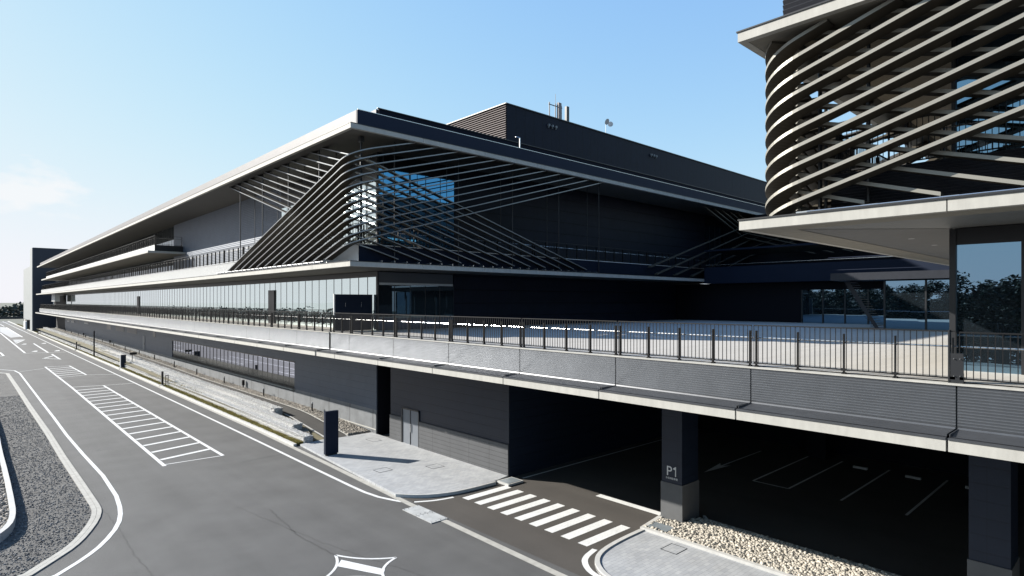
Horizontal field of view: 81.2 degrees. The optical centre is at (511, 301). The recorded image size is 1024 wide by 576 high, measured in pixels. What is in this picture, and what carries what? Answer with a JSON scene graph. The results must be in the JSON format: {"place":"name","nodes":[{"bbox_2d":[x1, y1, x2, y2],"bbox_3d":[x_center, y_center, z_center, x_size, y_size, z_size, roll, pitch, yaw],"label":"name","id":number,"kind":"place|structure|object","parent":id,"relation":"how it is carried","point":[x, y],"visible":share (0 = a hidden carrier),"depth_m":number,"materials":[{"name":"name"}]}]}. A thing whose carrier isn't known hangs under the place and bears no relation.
{"place":"outdoors","nodes":[
{"label":"outdoors","id":0,"kind":"place"},
{"bbox_2d":[0,465,8,528],"bbox_3d":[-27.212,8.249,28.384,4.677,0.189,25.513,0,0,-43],"label":"kerbed gravel","id":1,"kind":"structure","parent":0,"point":[3,509],"depth_m":24.38,"materials":[{"name":"grey gravel"}]},
{"bbox_2d":[0,303,23,325],"bbox_3d":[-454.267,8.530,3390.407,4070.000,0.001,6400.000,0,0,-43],"label":"ground","id":2,"kind":"structure","parent":0,"point":[19,321],"depth_m":287.46,"materials":[{"name":"grey concrete"}]},
{"bbox_2d":[0,301,23,316],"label":"wooded hillside","id":3,"kind":"structure","parent":2,"relation":"on","point":[15,310],"depth_m":310.61,"materials":[{"name":"green plant"}]},
{"bbox_2d":[24,267,29,320],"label":"grey annex","id":4,"kind":"object","parent":2,"relation":"on","point":[26,293],"visible":0.14,"depth_m":208.82,"materials":[{"name":"concrete"}]},
{"bbox_2d":[30,247,67,330],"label":"end block","id":5,"kind":"structure","parent":2,"relation":"on","point":[38,256],"depth_m":171.60,"materials":[{"name":"metal"}]},
{"bbox_2d":[116,352,136,368],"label":"utility cabinet","id":6,"kind":"object","parent":2,"relation":"on","point":[122,361],"visible":0.91,"depth_m":75.96,"materials":[{"name":"black metal"}]},
{"bbox_2d":[35,102,1023,575],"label":"building","id":7,"kind":"structure","parent":2,"relation":"on","point":[503,410],"depth_m":38.68,"materials":[{"name":"grey concrete"}]},
{"bbox_2d":[46,235,155,276],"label":"railing","id":8,"kind":"object","parent":7,"relation":"on","point":[134,246],"visible":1,"depth_m":88.71,"materials":[{"name":"black metal"}]},
{"bbox_2d":[143,336,144,350],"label":"service door","id":9,"kind":"structure","parent":7,"relation":"in","point":[143,336],"depth_m":86.00,"materials":[{"name":"grey metal"}]},
{"bbox_2d":[155,235,181,245],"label":"railing","id":10,"kind":"object","parent":7,"relation":"on","point":[164,238],"visible":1,"depth_m":68.28,"materials":[{"name":"black metal"}]},
{"bbox_2d":[40,304,332,331],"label":"railing","id":11,"kind":"object","parent":7,"relation":"on","point":[224,315],"visible":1,"depth_m":53.52,"materials":[{"name":"black metal"}]},
{"bbox_2d":[42,223,358,289],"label":"railing","id":12,"kind":"object","parent":7,"relation":"on","point":[116,275],"visible":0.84,"depth_m":66.89,"materials":[{"name":"black metal"}]},
{"bbox_2d":[171,340,294,389],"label":"ribbon window","id":13,"kind":"structure","parent":7,"relation":"in","point":[278,372],"depth_m":56.70,"materials":[{"name":"grey glass"}]},
{"bbox_2d":[401,407,418,446],"bbox_3d":[-5.971,7.350,35.090,0.088,2.100,1.840,0,0,-43],"label":"double door","id":14,"kind":"structure","parent":7,"relation":"in","point":[409,417],"depth_m":35.10,"materials":[{"name":"grey metal"}]},
{"bbox_2d":[363,224,706,267],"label":"railing","id":15,"kind":"object","parent":7,"relation":"on","point":[577,249],"visible":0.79,"depth_m":44.35,"materials":[{"name":"black metal"}]},
{"bbox_2d":[71,310,1023,386],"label":"terrace deck","id":16,"kind":"structure","parent":7,"relation":"attached to","point":[819,346],"depth_m":25.49,"materials":[{"name":"beige concrete"}]},
{"bbox_2d":[51,294,59,303],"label":"equipment box","id":17,"kind":"object","parent":16,"relation":"on","point":[55,297],"visible":0.86,"depth_m":146.39,"materials":[{"name":"white paint"}]},
{"bbox_2d":[333,294,371,330],"bbox_3d":[-9.698,0.640,36.536,2.570,2.240,0.100,0,0,-43],"label":"screen panel","id":18,"kind":"object","parent":16,"relation":"on","point":[352,303],"visible":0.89,"depth_m":36.51,"materials":[{"name":"black paint"}]},
{"bbox_2d":[676,214,948,329],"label":"court wing","id":19,"kind":"structure","parent":16,"relation":"on","point":[789,282],"depth_m":50.41,"materials":[{"name":"black glass"}]},
{"bbox_2d":[549,94,568,120],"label":"phone antenna","id":20,"kind":"object","parent":7,"relation":"on","point":[559,110],"visible":0.66,"depth_m":54.71,"materials":[{"name":"grey metal"}]},
{"bbox_2d":[605,119,612,126],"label":"antenna","id":21,"kind":"object","parent":7,"relation":"on","point":[610,123],"visible":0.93,"depth_m":58.55,"materials":[{"name":"silver metal"}]},
{"bbox_2d":[332,313,957,379],"bbox_3d":[-0.335,1.230,24.337,0.211,1.180,30.126,0,0,-43],"label":"railing","id":22,"kind":"object","parent":7,"relation":"on","point":[344,318],"visible":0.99,"depth_m":18.94,"materials":[{"name":"black metal"}]},
{"bbox_2d":[948,330,963,383],"bbox_3d":[9.840,1.215,13.240,0.180,1.170,0.280,0,0,-43],"label":"railing end plate","id":23,"kind":"object","parent":7,"relation":"on","point":[956,365],"visible":1,"depth_m":13.21,"materials":[{"name":"black metal"}]},
{"bbox_2d":[959,332,1023,383],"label":"railing","id":24,"kind":"object","parent":7,"relation":"on","point":[988,348],"visible":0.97,"depth_m":12.82,"materials":[{"name":"black metal"}]},
{"bbox_2d":[0,317,23,318],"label":"retaining wall","id":25,"kind":"structure","parent":0,"point":[11,317],"depth_m":295.67,"materials":[{"name":"black concrete"}]},
{"bbox_2d":[0,373,91,575],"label":"gravel ground","id":26,"kind":"structure","parent":0,"point":[7,387],"depth_m":26.46,"materials":[{"name":"grey gravel"}]},
{"bbox_2d":[0,441,15,541],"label":"raised kerb","id":27,"kind":"structure","parent":26,"relation":"on","point":[6,529],"depth_m":24.06,"materials":[{"name":"concrete"}]},
{"bbox_2d":[3,373,96,575],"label":"kerb","id":28,"kind":"structure","parent":26,"relation":"on","point":[88,500],"depth_m":26.53,"materials":[{"name":"grey concrete"}]},
{"bbox_2d":[8,373,101,575],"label":"kerb","id":29,"kind":"structure","parent":26,"relation":"on","point":[97,506],"depth_m":25.85,"materials":[{"name":"grey concrete"}]},
{"bbox_2d":[17,324,323,444],"bbox_3d":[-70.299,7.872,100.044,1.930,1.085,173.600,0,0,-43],"label":"bank","id":30,"kind":"structure","parent":0,"point":[316,437],"depth_m":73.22,"materials":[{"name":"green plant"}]},
{"bbox_2d":[41,327,312,442],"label":"gabion wall","id":31,"kind":"structure","parent":30,"relation":"on","point":[266,414],"depth_m":50.87,"materials":[{"name":"stone"}]},
{"bbox_2d":[301,427,313,440],"bbox_3d":[-13.052,8.275,37.711,1.111,0.274,3.978,0,0,-43],"label":"gravel spill","id":32,"kind":"object","parent":30,"relation":"on","point":[304,429],"visible":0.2,"depth_m":38.15,"materials":[{"name":"grey gravel"}]},
{"bbox_2d":[51,328,345,437],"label":"path","id":33,"kind":"structure","parent":0,"point":[315,424],"depth_m":43.85,"materials":[{"name":"concrete"}]},
{"bbox_2d":[53,328,346,434],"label":"path edging","id":34,"kind":"object","parent":33,"relation":"on","point":[231,387],"visible":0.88,"depth_m":53.19,"materials":[{"name":"concrete"}]},
{"bbox_2d":[283,413,323,436],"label":"path edging","id":35,"kind":"object","parent":33,"relation":"on","point":[304,425],"visible":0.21,"depth_m":39.52,"materials":[{"name":"concrete"}]},
{"bbox_2d":[300,432,506,495],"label":"pavement","id":36,"kind":"structure","parent":0,"point":[362,457],"depth_m":30.45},
{"bbox_2d":[324,410,337,455],"bbox_3d":[-9.911,7.185,32.762,0.760,2.410,0.200,0,0,-43],"label":"pylon sign","id":37,"kind":"object","parent":36,"relation":"on","point":[331,432],"visible":1,"depth_m":32.65,"materials":[{"name":"black metal"}]},
{"bbox_2d":[366,438,380,441],"bbox_3d":[-8.408,8.386,36.324,0.600,0.008,0.900,0,0,-43],"label":"inspection cover","id":38,"kind":"object","parent":36,"relation":"on","point":[373,439],"visible":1,"depth_m":36.40,"materials":[{"name":"grey"}]},
{"bbox_2d":[374,467,391,472],"bbox_3d":[-6.442,8.386,29.805,0.750,0.008,0.650,0,0,-43],"label":"inspection cover","id":39,"kind":"object","parent":36,"relation":"on","point":[384,469],"visible":1,"depth_m":29.87,"materials":[{"name":"grey"}]},
{"bbox_2d":[426,464,443,468],"bbox_3d":[-3.920,8.386,30.479,0.730,0.008,0.680,0,0,-43],"label":"inspection cover","id":40,"kind":"object","parent":36,"relation":"on","point":[433,466],"visible":1,"depth_m":30.43,"materials":[{"name":"grey"}]},
{"bbox_2d":[0,0,927,302],"label":"sky","id":41,"kind":"structure","parent":0,"point":[112,111],"materials":[{"name":"blue"}]},
{"bbox_2d":[0,321,1023,575],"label":"road","id":42,"kind":"structure","parent":0,"point":[188,517],"depth_m":25.44,"materials":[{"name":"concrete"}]},
{"bbox_2d":[0,327,23,342],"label":"faded marking","id":43,"kind":"object","parent":42,"relation":"on","point":[7,332],"visible":1,"depth_m":159.99,"materials":[{"name":"paint"}]},
{"bbox_2d":[24,319,29,328],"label":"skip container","id":44,"kind":"object","parent":42,"relation":"on","point":[26,323],"visible":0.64,"depth_m":183.88,"materials":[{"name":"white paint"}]},
{"bbox_2d":[0,324,129,384],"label":"faded marking","id":45,"kind":"object","parent":42,"relation":"on","point":[36,351],"visible":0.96,"depth_m":104.16,"materials":[{"name":"paint"}]},
{"bbox_2d":[45,366,223,465],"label":"hatched marking","id":46,"kind":"object","parent":42,"relation":"on","point":[138,443],"visible":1,"depth_m":40.70,"materials":[{"name":"paint"}]},
{"bbox_2d":[9,321,296,445],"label":"kerb","id":47,"kind":"structure","parent":42,"relation":"on","point":[244,422],"depth_m":48.23,"materials":[{"name":"concrete"}]},
{"bbox_2d":[8,321,566,575],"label":"gutter strip","id":48,"kind":"object","parent":42,"relation":"on","point":[507,550],"visible":0.85,"depth_m":26.89,"materials":[{"name":"grey concrete"}]},
{"bbox_2d":[402,505,447,523],"bbox_3d":[-3.492,8.474,23.887,0.780,0.028,2.050,0,0,-43],"label":"steel cover plate","id":49,"kind":"object","parent":48,"relation":"on","point":[425,514],"visible":1,"depth_m":23.80,"materials":[{"name":"grey metal"}]},
{"bbox_2d":[41,380,599,575],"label":"asphalt seams","id":50,"kind":"object","parent":42,"relation":"on","point":[250,512],"visible":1,"depth_m":21.45,"materials":[{"name":"grey asphalt"}]},
{"bbox_2d":[0,324,660,575],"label":"road marking","id":51,"kind":"object","parent":42,"relation":"on","point":[585,564],"visible":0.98,"depth_m":26.48,"materials":[{"name":"paint"}]},
{"bbox_2d":[327,554,396,575],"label":"road marking","id":52,"kind":"object","parent":42,"relation":"on","point":[358,566],"visible":1,"depth_m":19.17,"materials":[{"name":"paint"}]},
{"bbox_2d":[640,515,794,575],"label":"planter kerb","id":53,"kind":"structure","parent":42,"relation":"on","point":[726,555],"depth_m":19.93,"materials":[{"name":"concrete"}]},
{"bbox_2d":[595,531,777,575],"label":"pavement","id":54,"kind":"structure","parent":0,"point":[642,553],"depth_m":19.31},
{"bbox_2d":[595,528,643,575],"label":"kerb","id":55,"kind":"structure","parent":54,"relation":"on","point":[599,567],"depth_m":20.15,"materials":[{"name":"concrete"}]},
{"bbox_2d":[661,543,686,554],"bbox_3d":[5.496,8.386,20.294,0.700,0.008,0.620,0,0,-43],"label":"inspection cover","id":56,"kind":"object","parent":54,"relation":"on","point":[674,548],"visible":1,"depth_m":20.32,"materials":[{"name":"grey concrete"}]},
{"bbox_2d":[405,430,1023,575],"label":"garage road","id":57,"kind":"structure","parent":0,"point":[871,524],"depth_m":25.05,"materials":[{"name":"grey asphalt"}]},
{"bbox_2d":[396,481,495,497],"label":"kerb","id":58,"kind":"structure","parent":57,"relation":"on","point":[444,493],"depth_m":26.16,"materials":[{"name":"concrete"}]},
{"bbox_2d":[497,477,522,485],"bbox_3d":[-0.089,8.438,28.081,0.950,0.100,0.800,0,0,-43],"label":"concrete block","id":59,"kind":"object","parent":57,"relation":"on","point":[510,481],"visible":1,"depth_m":27.93,"materials":[{"name":"concrete"}]},
{"bbox_2d":[463,486,629,545],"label":"crosswalk","id":60,"kind":"structure","parent":57,"relation":"on","point":[598,537],"depth_m":23.75,"materials":[{"name":"paint"}]},
{"bbox_2d":[524,439,947,515],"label":"parking lines","id":61,"kind":"object","parent":57,"relation":"on","point":[719,465],"visible":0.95,"depth_m":29.39,"materials":[{"name":"paint"}]},
{"bbox_2d":[703,515,900,575],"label":"planter kerb","id":62,"kind":"structure","parent":57,"relation":"on","point":[704,517],"depth_m":21.70,"materials":[{"name":"concrete"}]},
{"bbox_2d":[853,465,867,469],"bbox_3d":[17.733,8.445,30.441,0.150,0.110,0.640,0,0,-43],"label":"wheel stop","id":63,"kind":"object","parent":57,"relation":"on","point":[860,467],"visible":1,"depth_m":30.40,"materials":[{"name":"concrete"}]},
{"bbox_2d":[905,475,920,479],"bbox_3d":[19.293,8.445,28.750,0.150,0.110,0.640,0,0,-43],"label":"wheel stop","id":64,"kind":"object","parent":57,"relation":"on","point":[912,477],"visible":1,"depth_m":28.70,"materials":[{"name":"concrete"}]},
{"bbox_2d":[736,0,1023,374],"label":"corner building","id":65,"kind":"structure","parent":0,"point":[890,66],"depth_m":14.71,"materials":[{"name":"concrete"}]},
{"bbox_2d":[835,134,887,174],"bbox_3d":[14.809,-3.895,21.628,16.916,1.170,0.211,0,0,-43],"label":"railing","id":66,"kind":"object","parent":65,"relation":"on","point":[875,157],"visible":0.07,"depth_m":16.66,"materials":[{"name":"grey metal"}]},
{"bbox_2d":[836,99,1023,173],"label":"railing","id":67,"kind":"object","parent":65,"relation":"on","point":[1005,146],"visible":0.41,"depth_m":14.13,"materials":[{"name":"grey metal"}]},
{"label":"pebble base","id":68,"kind":"structure","parent":0,"visible":0},
{"bbox_2d":[648,522,673,532],"bbox_3d":[5.503,8.340,22.056,0.560,0.080,0.800,0,0,-43],"label":"drain grate cover","id":69,"kind":"object","parent":68,"relation":"on","point":[665,528],"visible":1,"depth_m":22.08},
{"bbox_2d":[644,517,898,575],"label":"pebbles","id":70,"kind":"object","parent":68,"relation":"on","point":[782,556],"visible":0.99,"depth_m":19.93,"materials":[{"name":"beige gravel"}]},
{"label":"grass strip soil","id":71,"kind":"structure","parent":0,"visible":0},
{"bbox_2d":[93,331,94,356],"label":"lamp pole","id":72,"kind":"object","parent":71,"relation":"on","point":[93,343],"visible":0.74,"depth_m":91.23,"materials":[{"name":"black metal"}]},
{"bbox_2d":[158,371,168,385],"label":"hoop post","id":73,"kind":"object","parent":71,"relation":"on","point":[162,378],"visible":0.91,"depth_m":60.07,"materials":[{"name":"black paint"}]},
{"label":"gravel base","id":74,"kind":"structure","parent":0,"visible":0},
{"bbox_2d":[54,328,179,366],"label":"gravel bed stones","id":75,"kind":"object","parent":74,"relation":"on","point":[147,357],"visible":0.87,"depth_m":92.11,"materials":[{"name":"beige gravel"}]},
{"bbox_2d":[174,367,369,434],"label":"gravel bed stones","id":76,"kind":"object","parent":74,"relation":"on","point":[347,427],"visible":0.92,"depth_m":46.38,"materials":[{"name":"beige gravel"}]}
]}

